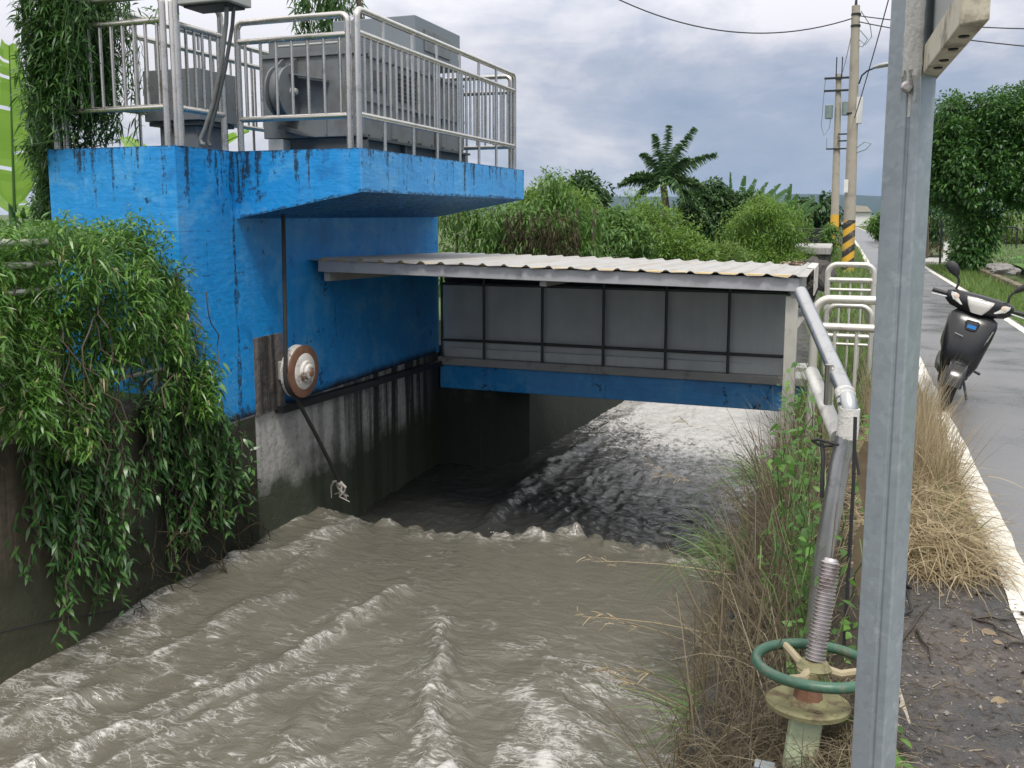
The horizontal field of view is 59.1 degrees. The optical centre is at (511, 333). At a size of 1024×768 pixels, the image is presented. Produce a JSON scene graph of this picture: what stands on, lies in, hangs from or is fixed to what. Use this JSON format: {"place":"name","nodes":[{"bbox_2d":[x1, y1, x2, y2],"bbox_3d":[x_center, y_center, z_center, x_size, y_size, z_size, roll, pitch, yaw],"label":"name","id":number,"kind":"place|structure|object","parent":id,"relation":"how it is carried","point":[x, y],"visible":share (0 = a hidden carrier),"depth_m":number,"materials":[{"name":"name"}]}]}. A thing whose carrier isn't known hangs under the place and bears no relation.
{"place":"outdoors","nodes":[
{"label":"outdoors","id":0,"kind":"place"},
{"bbox_2d":[0,308,803,767],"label":"water","id":1,"kind":"structure","parent":0,"point":[428,618],"depth_m":6.22,"materials":[{"name":"liquid"}]},
{"bbox_2d":[0,215,1023,767],"bbox_3d":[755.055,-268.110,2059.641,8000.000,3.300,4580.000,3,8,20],"label":"ground","id":2,"kind":"structure","parent":0,"point":[838,659],"depth_m":4.16,"materials":[{"name":"soil"}]},
{"bbox_2d":[0,39,36,228],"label":"banana plant","id":3,"kind":"object","parent":2,"relation":"on","point":[14,188],"visible":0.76,"depth_m":7.87,"materials":[{"name":"green plant"}]},
{"bbox_2d":[0,203,76,387],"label":"weed bush","id":4,"kind":"object","parent":2,"relation":"on","point":[23,215],"visible":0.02,"depth_m":8.02,"materials":[{"name":"green plant"}]},
{"bbox_2d":[0,238,169,405],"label":"bank railing","id":5,"kind":"object","parent":2,"relation":"on","point":[45,242],"visible":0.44,"depth_m":5.50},
{"bbox_2d":[6,0,179,293],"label":"climbing vine","id":6,"kind":"object","parent":2,"relation":"on","point":[48,40],"visible":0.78,"depth_m":6.97,"materials":[{"name":"green plant"}]},
{"bbox_2d":[0,204,231,475],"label":"vine mound","id":7,"kind":"object","parent":2,"relation":"on","point":[40,369],"visible":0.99,"depth_m":5.78,"materials":[{"name":"green plant"}]},
{"bbox_2d":[0,394,259,684],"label":"retaining wall","id":8,"kind":"structure","parent":2,"relation":"on","point":[22,604],"depth_m":6.11,"materials":[{"name":"concrete"}]},
{"bbox_2d":[0,608,122,633],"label":"hose","id":9,"kind":"object","parent":8,"relation":"attached to","point":[16,628],"visible":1,"depth_m":5.81,"materials":[{"name":"black rubber"}]},
{"bbox_2d":[6,375,152,651],"bbox_3d":[-2.749,1.152,5.909,0.389,1.750,1.120,3,8,20],"label":"hanging vine","id":10,"kind":"object","parent":8,"relation":"hanging from","point":[65,491],"visible":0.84,"depth_m":5.82,"materials":[{"name":"green plant"}]},
{"bbox_2d":[131,354,261,583],"bbox_3d":[-2.367,1.036,6.974,0.372,1.796,1.448,3,8,20],"label":"hanging vine","id":11,"kind":"object","parent":8,"relation":"hanging from","point":[195,446],"visible":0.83,"depth_m":6.82,"materials":[{"name":"green plant"}]},
{"bbox_2d":[122,473,307,616],"bbox_3d":[-2.276,1.550,7.122,0.413,0.832,1.961,3,8,20],"label":"dry root","id":12,"kind":"object","parent":8,"relation":"attached to","point":[190,538],"visible":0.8,"depth_m":6.88,"materials":[{"name":"plant"}]},
{"bbox_2d":[120,130,251,146],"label":"banana plant","id":13,"kind":"object","parent":2,"relation":"on","point":[232,136],"visible":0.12,"depth_m":11.47,"materials":[{"name":"green plant"}]},
{"bbox_2d":[47,145,523,538],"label":"gate tower","id":14,"kind":"structure","parent":2,"relation":"on","point":[370,403],"depth_m":8.17,"materials":[{"name":"blue paint"}]},
{"bbox_2d":[50,0,171,148],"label":"platform railing","id":15,"kind":"object","parent":14,"relation":"on","point":[162,55],"visible":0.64,"depth_m":6.81,"materials":[{"name":"silver metal"}]},
{"bbox_2d":[61,8,268,150],"bbox_3d":[-2.865,-2.331,9.104,0.052,1.226,4.191,3,8,20],"label":"platform railing","id":16,"kind":"object","parent":14,"relation":"on","point":[254,127],"visible":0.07,"depth_m":8.68,"materials":[{"name":"silver metal"}]},
{"bbox_2d":[143,68,236,149],"bbox_3d":[-2.906,-1.973,8.195,0.590,0.748,0.530,3,8,20],"label":"motor cabinet","id":17,"kind":"object","parent":14,"relation":"on","point":[193,125],"visible":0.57,"depth_m":7.99,"materials":[{"name":"metal"}]},
{"bbox_2d":[168,0,228,150],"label":"platform railing","id":18,"kind":"object","parent":14,"relation":"on","point":[222,111],"visible":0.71,"depth_m":6.98,"materials":[{"name":"silver metal"}]},
{"bbox_2d":[172,0,250,146],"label":"control box","id":19,"kind":"object","parent":14,"relation":"on","point":[226,7],"visible":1,"depth_m":6.71,"materials":[{"name":"grey paint"}]},
{"bbox_2d":[233,11,353,150],"bbox_3d":[-1.738,-1.982,7.159,1.066,1.041,0.052,3,8,20],"label":"platform railing","id":20,"kind":"object","parent":14,"relation":"on","point":[345,34],"visible":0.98,"depth_m":7.12,"materials":[{"name":"silver metal"}]},
{"bbox_2d":[278,345,318,397],"bbox_3d":[-1.921,0.333,8.078,0.327,0.470,0.470,3,8,20],"label":"pulley wheel","id":21,"kind":"object","parent":14,"relation":"attached to","point":[302,370],"depth_m":7.98,"materials":[{"name":"white paint"}]},
{"bbox_2d":[281,215,349,501],"bbox_3d":[-1.827,0.318,8.302,0.241,2.799,0.990,3,8,20],"label":"gate rope","id":22,"kind":"object","parent":14,"relation":"hanging from","point":[340,484],"visible":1,"depth_m":7.84,"materials":[{"name":"metal"}]},
{"bbox_2d":[262,15,469,161],"bbox_3d":[-1.438,-2.474,9.166,1.117,1.488,2.735,3,8,20],"label":"gate hoist","id":23,"kind":"object","parent":14,"relation":"on","point":[309,134],"visible":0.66,"depth_m":8.35,"materials":[{"name":"grey paint"}]},
{"bbox_2d":[353,6,515,168],"bbox_3d":[-0.582,-2.190,8.608,0.052,1.076,3.591,3,8,20],"label":"platform railing","id":24,"kind":"object","parent":14,"relation":"on","point":[437,64],"visible":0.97,"depth_m":8.17,"materials":[{"name":"silver metal"}]},
{"bbox_2d":[445,74,511,168],"bbox_3d":[-1.039,-2.467,10.713,2.221,1.076,0.052,3,8,20],"label":"platform railing","id":25,"kind":"object","parent":14,"relation":"on","point":[492,77],"visible":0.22,"depth_m":10.39,"materials":[{"name":"silver metal"}]},
{"bbox_2d":[286,0,367,34],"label":"vine post","id":26,"kind":"object","parent":2,"relation":"on","point":[324,6],"visible":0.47,"depth_m":10.96,"materials":[{"name":"green plant"}]},
{"bbox_2d":[438,165,615,296],"bbox_3d":[0.102,-1.518,15.290,3.592,2.613,1.965,3,8,20],"label":"vine hedge","id":27,"kind":"object","parent":2,"relation":"on","point":[536,229],"visible":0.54,"depth_m":14.88,"materials":[{"name":"green plant"}]},
{"bbox_2d":[438,339,623,467],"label":"canal wall","id":28,"kind":"structure","parent":2,"relation":"on","point":[479,428],"depth_m":11.55,"materials":[{"name":"black concrete"}]},
{"bbox_2d":[438,356,807,410],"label":"sluice bridge","id":29,"kind":"structure","parent":28,"relation":"on","point":[703,388],"depth_m":10.59,"materials":[{"name":"blue paint"}]},
{"bbox_2d":[440,267,791,375],"bbox_3d":[1.083,-0.223,10.592,4.160,1.203,0.187,3,8,20],"label":"gate screen","id":30,"kind":"object","parent":29,"relation":"on","point":[727,331],"visible":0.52,"depth_m":10.57,"materials":[{"name":"black metal"}]},
{"bbox_2d":[667,237,760,261],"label":"leafy bush","id":31,"kind":"object","parent":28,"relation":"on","point":[734,255],"visible":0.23,"depth_m":24.77,"materials":[{"name":"green plant"}]},
{"bbox_2d":[714,190,818,263],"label":"leafy bush","id":32,"kind":"object","parent":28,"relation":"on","point":[761,214],"visible":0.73,"depth_m":27.05,"materials":[{"name":"green plant"}]},
{"bbox_2d":[774,184,820,227],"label":"banana clump","id":33,"kind":"object","parent":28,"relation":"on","point":[806,208],"visible":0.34,"depth_m":35.91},
{"bbox_2d":[484,170,602,240],"bbox_3d":[0.539,-1.650,16.145,2.368,2.562,1.496,3,8,20],"label":"leafy bush","id":34,"kind":"object","parent":2,"relation":"on","point":[534,192],"visible":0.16,"depth_m":15.79,"materials":[{"name":"green plant"}]},
{"bbox_2d":[309,252,818,450],"bbox_3d":[0.710,0.240,9.257,4.465,2.107,3.042,3,8,20],"label":"canopy","id":35,"kind":"object","parent":2,"relation":"on","point":[545,270],"visible":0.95,"depth_m":7.93,"materials":[{"name":"grey metal"}]},
{"bbox_2d":[780,257,807,265],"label":"dead leaves","id":36,"kind":"object","parent":35,"relation":"on","point":[793,263],"visible":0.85,"depth_m":9.42,"materials":[{"name":"brown plant"}]},
{"bbox_2d":[564,169,619,219],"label":"leafy bush","id":37,"kind":"object","parent":2,"relation":"on","point":[580,178],"visible":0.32,"depth_m":26.22,"materials":[{"name":"green plant"}]},
{"bbox_2d":[565,204,658,259],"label":"leafy bush","id":38,"kind":"object","parent":2,"relation":"on","point":[635,232],"visible":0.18,"depth_m":21.33,"materials":[{"name":"green plant"}]},
{"bbox_2d":[591,645,741,767],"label":"grass tuft","id":39,"kind":"object","parent":2,"relation":"on","point":[683,708],"visible":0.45,"depth_m":3.89,"materials":[{"name":"plant"}]},
{"bbox_2d":[575,417,758,714],"bbox_3d":[0.850,1.095,4.965,0.869,0.734,2.640,3,8,20],"label":"seed stalk","id":40,"kind":"object","parent":2,"relation":"on","point":[597,615],"visible":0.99,"depth_m":4.43,"materials":[{"name":"beige plant"}]},
{"bbox_2d":[616,125,719,232],"bbox_3d":[5.241,-4.743,30.670,3.459,4.625,1.475,3,8,20],"label":"palm tree","id":41,"kind":"object","parent":2,"relation":"on","point":[677,183],"visible":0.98,"depth_m":30.56,"materials":[{"name":"green plant"}]},
{"bbox_2d":[614,182,727,261],"bbox_3d":[4.362,-2.803,25.301,3.564,2.871,2.680,3,8,20],"label":"leafy bush","id":42,"kind":"object","parent":2,"relation":"on","point":[668,243],"visible":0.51,"depth_m":24.91,"materials":[{"name":"green plant"}]},
{"bbox_2d":[617,500,754,643],"bbox_3d":[1.162,1.376,5.397,0.872,0.739,1.160,3,8,20],"label":"grass tuft","id":43,"kind":"object","parent":2,"relation":"on","point":[708,553],"visible":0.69,"depth_m":5.32,"materials":[{"name":"plant"}]},
{"bbox_2d":[671,175,773,252],"bbox_3d":[7.472,-3.941,32.105,3.806,3.378,2.715,3,8,20],"label":"dense tree","id":44,"kind":"object","parent":2,"relation":"on","point":[724,196],"visible":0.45,"depth_m":31.52,"materials":[{"name":"green plant"}]},
{"bbox_2d":[677,429,798,527],"bbox_3d":[1.611,1.057,6.443,0.932,0.750,1.122,3,8,20],"label":"grass tuft","id":45,"kind":"object","parent":2,"relation":"on","point":[747,470],"visible":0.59,"depth_m":6.35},
{"bbox_2d":[581,362,908,767],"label":"weed stalks","id":46,"kind":"object","parent":2,"relation":"on","point":[778,617],"visible":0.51,"depth_m":4.04,"materials":[{"name":"plant"}]},
{"bbox_2d":[682,290,823,767],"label":"canal wall","id":47,"kind":"structure","parent":2,"relation":"on","point":[802,344],"depth_m":4.23,"materials":[{"name":"black concrete"}]},
{"bbox_2d":[662,579,751,767],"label":"hanging straw","id":48,"kind":"object","parent":47,"relation":"hanging from","point":[684,750],"visible":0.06,"depth_m":3.82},
{"bbox_2d":[792,256,836,291],"bbox_3d":[4.072,-0.807,12.244,0.662,0.486,0.627,-5,9,-32],"label":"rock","id":49,"kind":"object","parent":47,"relation":"on","point":[824,265],"visible":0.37,"depth_m":12.04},
{"bbox_2d":[729,173,791,206],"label":"banana clump","id":50,"kind":"object","parent":2,"relation":"on","point":[762,188],"visible":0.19,"depth_m":35.41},
{"bbox_2d":[614,436,938,767],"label":"bank weeds","id":51,"kind":"object","parent":2,"relation":"on","point":[743,647],"visible":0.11,"depth_m":4.09,"materials":[{"name":"plant"}]},
{"bbox_2d":[644,648,955,767],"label":"dry grass","id":52,"kind":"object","parent":2,"relation":"on","point":[837,757],"visible":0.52,"depth_m":2.95,"materials":[{"name":"plant"}]},
{"bbox_2d":[774,228,831,242],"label":"parapet wall","id":53,"kind":"structure","parent":2,"relation":"on","point":[816,239],"depth_m":34.01,"materials":[{"name":"grey concrete"}]},
{"bbox_2d":[751,557,856,767],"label":"sluice valve","id":54,"kind":"object","parent":2,"relation":"on","point":[800,699],"visible":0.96,"depth_m":2.81,"materials":[{"name":"green metal"}]},
{"bbox_2d":[780,190,843,228],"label":"tree","id":55,"kind":"object","parent":2,"relation":"on","point":[822,217],"visible":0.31,"depth_m":82.00,"materials":[{"name":"green plant"}]},
{"bbox_2d":[791,243,832,307],"bbox_3d":[9.684,-1.938,29.195,1.150,1.820,4.500,3,8,20],"label":"footbridge","id":56,"kind":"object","parent":2,"relation":"on","point":[823,251],"visible":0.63,"depth_m":27.08,"materials":[{"name":"concrete"}]},
{"bbox_2d":[794,286,860,655],"bbox_3d":[1.375,0.585,4.045,0.187,1.489,1.362,2,8,14],"label":"pipe handrail","id":57,"kind":"object","parent":2,"relation":"on","point":[839,426],"visible":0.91,"depth_m":3.47,"materials":[{"name":"metal"}]},
{"bbox_2d":[842,417,856,645],"bbox_3d":[1.267,0.834,3.396,0.015,1.060,0.025,1,8,5],"label":"black cable","id":58,"kind":"object","parent":57,"relation":"hanging from","point":[851,512],"visible":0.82,"depth_m":3.37,"materials":[{"name":"rubber"}]},
{"bbox_2d":[794,322,873,431],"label":"verge grass","id":59,"kind":"structure","parent":2,"relation":"on","point":[842,360],"depth_m":8.91,"materials":[{"name":"plant"}]},
{"bbox_2d":[821,57,848,244],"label":"utility pole","id":60,"kind":"object","parent":2,"relation":"on","point":[836,148],"visible":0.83,"depth_m":47.58,"materials":[{"name":"concrete"}]},
{"bbox_2d":[757,362,913,767],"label":"creeper","id":61,"kind":"object","parent":2,"relation":"on","point":[808,550],"visible":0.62,"depth_m":4.02,"materials":[{"name":"green plant"}]},
{"bbox_2d":[853,524,863,599],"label":"yellow leaf","id":62,"kind":"object","parent":61,"relation":"hanging from","point":[857,558],"visible":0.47,"depth_m":3.50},
{"bbox_2d":[857,441,867,511],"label":"yellow leaf","id":63,"kind":"object","parent":61,"relation":"hanging from","point":[862,460],"visible":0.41,"depth_m":3.57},
{"bbox_2d":[803,242,871,334],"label":"verge grass","id":64,"kind":"structure","parent":2,"relation":"on","point":[857,258],"depth_m":19.09,"materials":[{"name":"plant"}]},
{"bbox_2d":[817,222,842,256],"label":"leafy bush","id":65,"kind":"object","parent":64,"relation":"on","point":[828,233],"visible":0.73,"depth_m":31.72,"materials":[{"name":"green plant"}]},
{"bbox_2d":[805,295,875,443],"bbox_3d":[2.488,0.287,6.638,0.599,1.137,0.064,3,8,20],"label":"hoop barrier","id":66,"kind":"object","parent":2,"relation":"on","point":[820,303],"visible":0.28,"depth_m":6.61,"materials":[{"name":"metal"}]},
{"bbox_2d":[820,304,873,380],"bbox_3d":[3.279,0.123,8.848,0.472,0.846,0.052,3,8,20],"label":"hoop barrier","id":67,"kind":"object","parent":2,"relation":"on","point":[869,336],"visible":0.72,"depth_m":8.80,"materials":[{"name":"metal"}]},
{"bbox_2d":[823,262,876,350],"bbox_3d":[4.162,-0.320,11.149,0.598,1.124,0.068,3,8,20],"label":"hoop barrier","id":68,"kind":"object","parent":2,"relation":"on","point":[829,279],"visible":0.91,"depth_m":11.09,"materials":[{"name":"metal"}]},
{"bbox_2d":[841,0,871,272],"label":"utility pole","id":69,"kind":"object","parent":2,"relation":"on","point":[849,223],"visible":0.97,"depth_m":24.56,"materials":[{"name":"concrete"}]},
{"bbox_2d":[619,0,851,33],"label":"overhead wire","id":70,"kind":"object","parent":69,"relation":"attached to","point":[733,31],"visible":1,"depth_m":23.52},
{"bbox_2d":[854,0,888,117],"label":"overhead wire","id":71,"kind":"object","parent":69,"relation":"attached to","point":[872,56],"visible":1,"depth_m":20.79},
{"bbox_2d":[858,62,887,83],"bbox_3d":[9.497,-6.857,23.757,0.265,0.427,1.175,-4,8,-26],"label":"street lamp","id":72,"kind":"object","parent":69,"relation":"attached to","point":[881,65],"visible":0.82,"depth_m":23.48,"materials":[{"name":"grey metal"}]},
{"bbox_2d":[859,21,1023,46],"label":"overhead wire","id":73,"kind":"object","parent":69,"relation":"attached to","point":[971,40],"visible":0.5,"depth_m":21.38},
{"bbox_2d":[859,15,1023,28],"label":"overhead wire","id":74,"kind":"object","parent":69,"relation":"attached to","point":[982,27],"visible":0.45,"depth_m":21.81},
{"bbox_2d":[855,205,871,225],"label":"house","id":75,"kind":"structure","parent":2,"relation":"on","point":[863,213],"depth_m":127.64,"materials":[{"name":"white paint"}]},
{"bbox_2d":[860,211,879,241],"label":"leafy bush","id":76,"kind":"object","parent":2,"relation":"on","point":[873,227],"visible":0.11,"depth_m":53.30,"materials":[{"name":"green plant"}]},
{"bbox_2d":[767,419,1023,617],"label":"fallen dry grass","id":77,"kind":"structure","parent":2,"relation":"on","point":[934,534],"depth_m":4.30,"materials":[{"name":"plant"}]},
{"bbox_2d":[925,258,946,264],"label":"crossing slab","id":78,"kind":"structure","parent":2,"relation":"on","point":[929,260],"depth_m":31.16,"materials":[{"name":"concrete"}]},
{"bbox_2d":[926,237,947,255],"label":"leafy bush","id":79,"kind":"object","parent":2,"relation":"on","point":[936,248],"visible":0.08,"depth_m":37.43,"materials":[{"name":"green plant"}]},
{"bbox_2d":[939,221,942,262],"bbox_3d":[14.160,-2.945,29.836,0.090,1.551,0.070,3,8,20],"label":"thin post","id":80,"kind":"object","parent":2,"relation":"on","point":[941,232],"visible":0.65,"depth_m":29.80,"materials":[{"name":"black metal"}]},
{"bbox_2d":[926,204,964,257],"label":"leafy bush","id":81,"kind":"object","parent":2,"relation":"on","point":[933,229],"visible":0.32,"depth_m":34.03,"materials":[{"name":"green plant"}]},
{"bbox_2d":[928,80,1023,272],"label":"roadside tree","id":82,"kind":"object","parent":2,"relation":"on","point":[966,163],"visible":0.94,"depth_m":24.81,"materials":[{"name":"green plant"}]},
{"bbox_2d":[977,268,1023,292],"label":"wall","id":83,"kind":"structure","parent":2,"relation":"on","point":[1007,280],"depth_m":21.31,"materials":[{"name":"concrete"}]},
{"bbox_2d":[984,263,1002,269],"bbox_3d":[13.153,-1.821,24.554,0.557,0.204,0.472,3,8,20],"label":"stone","id":84,"kind":"object","parent":83,"relation":"on","point":[989,266],"visible":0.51,"depth_m":24.46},
{"bbox_2d":[989,263,1021,275],"bbox_3d":[12.419,-1.615,22.715,0.691,0.308,0.634,3,8,20],"label":"stone","id":85,"kind":"object","parent":83,"relation":"on","point":[1006,269],"visible":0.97,"depth_m":22.55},
{"bbox_2d":[995,226,1018,247],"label":"field gate","id":86,"kind":"structure","parent":2,"relation":"on","point":[1017,229],"depth_m":39.66,"materials":[{"name":"black metal"}]},
{"bbox_2d":[997,209,1023,243],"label":"leafy bush","id":87,"kind":"object","parent":2,"relation":"on","point":[1020,235],"visible":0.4,"depth_m":45.44,"materials":[{"name":"green plant"}]},
{"bbox_2d":[0,0,1023,214],"label":"sky","id":88,"kind":"structure","parent":0,"point":[595,79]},
{"bbox_2d":[450,200,676,214],"bbox_3d":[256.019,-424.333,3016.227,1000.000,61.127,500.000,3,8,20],"label":"hill","id":89,"kind":"structure","parent":0,"point":[621,204],"depth_m":2988.28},
{"bbox_2d":[514,194,1016,215],"bbox_3d":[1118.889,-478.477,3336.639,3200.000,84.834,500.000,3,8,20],"label":"hill","id":90,"kind":"structure","parent":0,"point":[872,204],"depth_m":3303.87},
{"bbox_2d":[841,222,1023,561],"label":"road","id":91,"kind":"structure","parent":0,"point":[998,388],"depth_m":7.82,"materials":[{"name":"asphalt"}]},
{"bbox_2d":[855,240,1023,634],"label":"road edge line","id":92,"kind":"object","parent":91,"relation":"on","point":[1018,603],"visible":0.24,"depth_m":4.61,"materials":[{"name":"white paint"}]},
{"bbox_2d":[857,227,1023,332],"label":"road edge line","id":93,"kind":"object","parent":91,"relation":"on","point":[1015,324],"visible":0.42,"depth_m":19.37,"materials":[{"name":"white paint"}]},
{"bbox_2d":[932,261,1023,409],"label":"scooter","id":94,"kind":"object","parent":91,"relation":"on","point":[969,331],"visible":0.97,"depth_m":7.37,"materials":[{"name":"black plastic"}]},
{"bbox_2d":[848,386,1023,767],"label":"asphalt verge","id":95,"kind":"structure","parent":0,"point":[976,719],"depth_m":3.13,"materials":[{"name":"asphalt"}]},
{"bbox_2d":[898,689,909,725],"bbox_3d":[1.285,1.228,3.018,0.040,0.035,0.364,2,8,15],"label":"stake","id":96,"kind":"object","parent":95,"relation":"on","point":[902,703],"visible":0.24,"depth_m":2.96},
{"bbox_2d":[904,573,912,615],"bbox_3d":[1.597,1.054,3.766,0.148,0.118,0.462,3,8,20],"label":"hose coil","id":97,"kind":"object","parent":95,"relation":"on","point":[909,586],"visible":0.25,"depth_m":3.73,"materials":[{"name":"black rubber"}]},
{"bbox_2d":[903,602,932,640],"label":"twig","id":98,"kind":"object","parent":95,"relation":"on","point":[908,631],"visible":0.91,"depth_m":3.51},
{"bbox_2d":[851,0,990,767],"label":"sign pole","id":99,"kind":"object","parent":95,"relation":"on","point":[929,40],"visible":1,"depth_m":1.94,"materials":[{"name":"metal"}]},
{"bbox_2d":[916,628,932,666],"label":"twig","id":100,"kind":"object","parent":95,"relation":"on","point":[922,640],"visible":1,"depth_m":3.35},
{"bbox_2d":[846,340,1011,501],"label":"dry grass","id":101,"kind":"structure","parent":95,"relation":"on","point":[937,430],"depth_m":5.39,"materials":[{"name":"plant"}]},
{"bbox_2d":[866,396,1009,547],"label":"dry grass","id":102,"kind":"structure","parent":95,"relation":"on","point":[952,497],"depth_m":4.64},
{"bbox_2d":[897,564,1023,767],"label":"straw litter","id":103,"kind":"object","parent":95,"relation":"on","point":[975,750],"visible":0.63,"depth_m":3.17,"materials":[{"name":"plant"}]},
{"bbox_2d":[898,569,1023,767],"bbox_3d":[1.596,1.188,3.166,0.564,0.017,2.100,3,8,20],"label":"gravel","id":104,"kind":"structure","parent":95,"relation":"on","point":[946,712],"depth_m":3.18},
{"bbox_2d":[972,615,1016,621],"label":"twig","id":105,"kind":"object","parent":95,"relation":"on","point":[986,616],"visible":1,"depth_m":3.58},
{"bbox_2d":[976,618,1019,638],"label":"twig","id":106,"kind":"object","parent":95,"relation":"on","point":[990,623],"visible":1,"depth_m":3.50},
{"bbox_2d":[991,696,1008,703],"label":"dead leaf","id":107,"kind":"object","parent":95,"relation":"on","point":[998,699],"visible":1,"depth_m":2.98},
{"bbox_2d":[926,260,1023,324],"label":"verge grass","id":108,"kind":"structure","parent":0,"point":[978,282],"depth_m":19.83,"materials":[{"name":"plant"}]},
{"bbox_2d":[988,244,1023,269],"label":"field grass","id":109,"kind":"structure","parent":0,"point":[1008,254],"depth_m":31.07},
{"bbox_2d":[1003,256,1023,267],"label":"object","id":110,"kind":"structure","parent":0,"point":[1019,259],"depth_m":27.00,"materials":[{"name":"green plant"}]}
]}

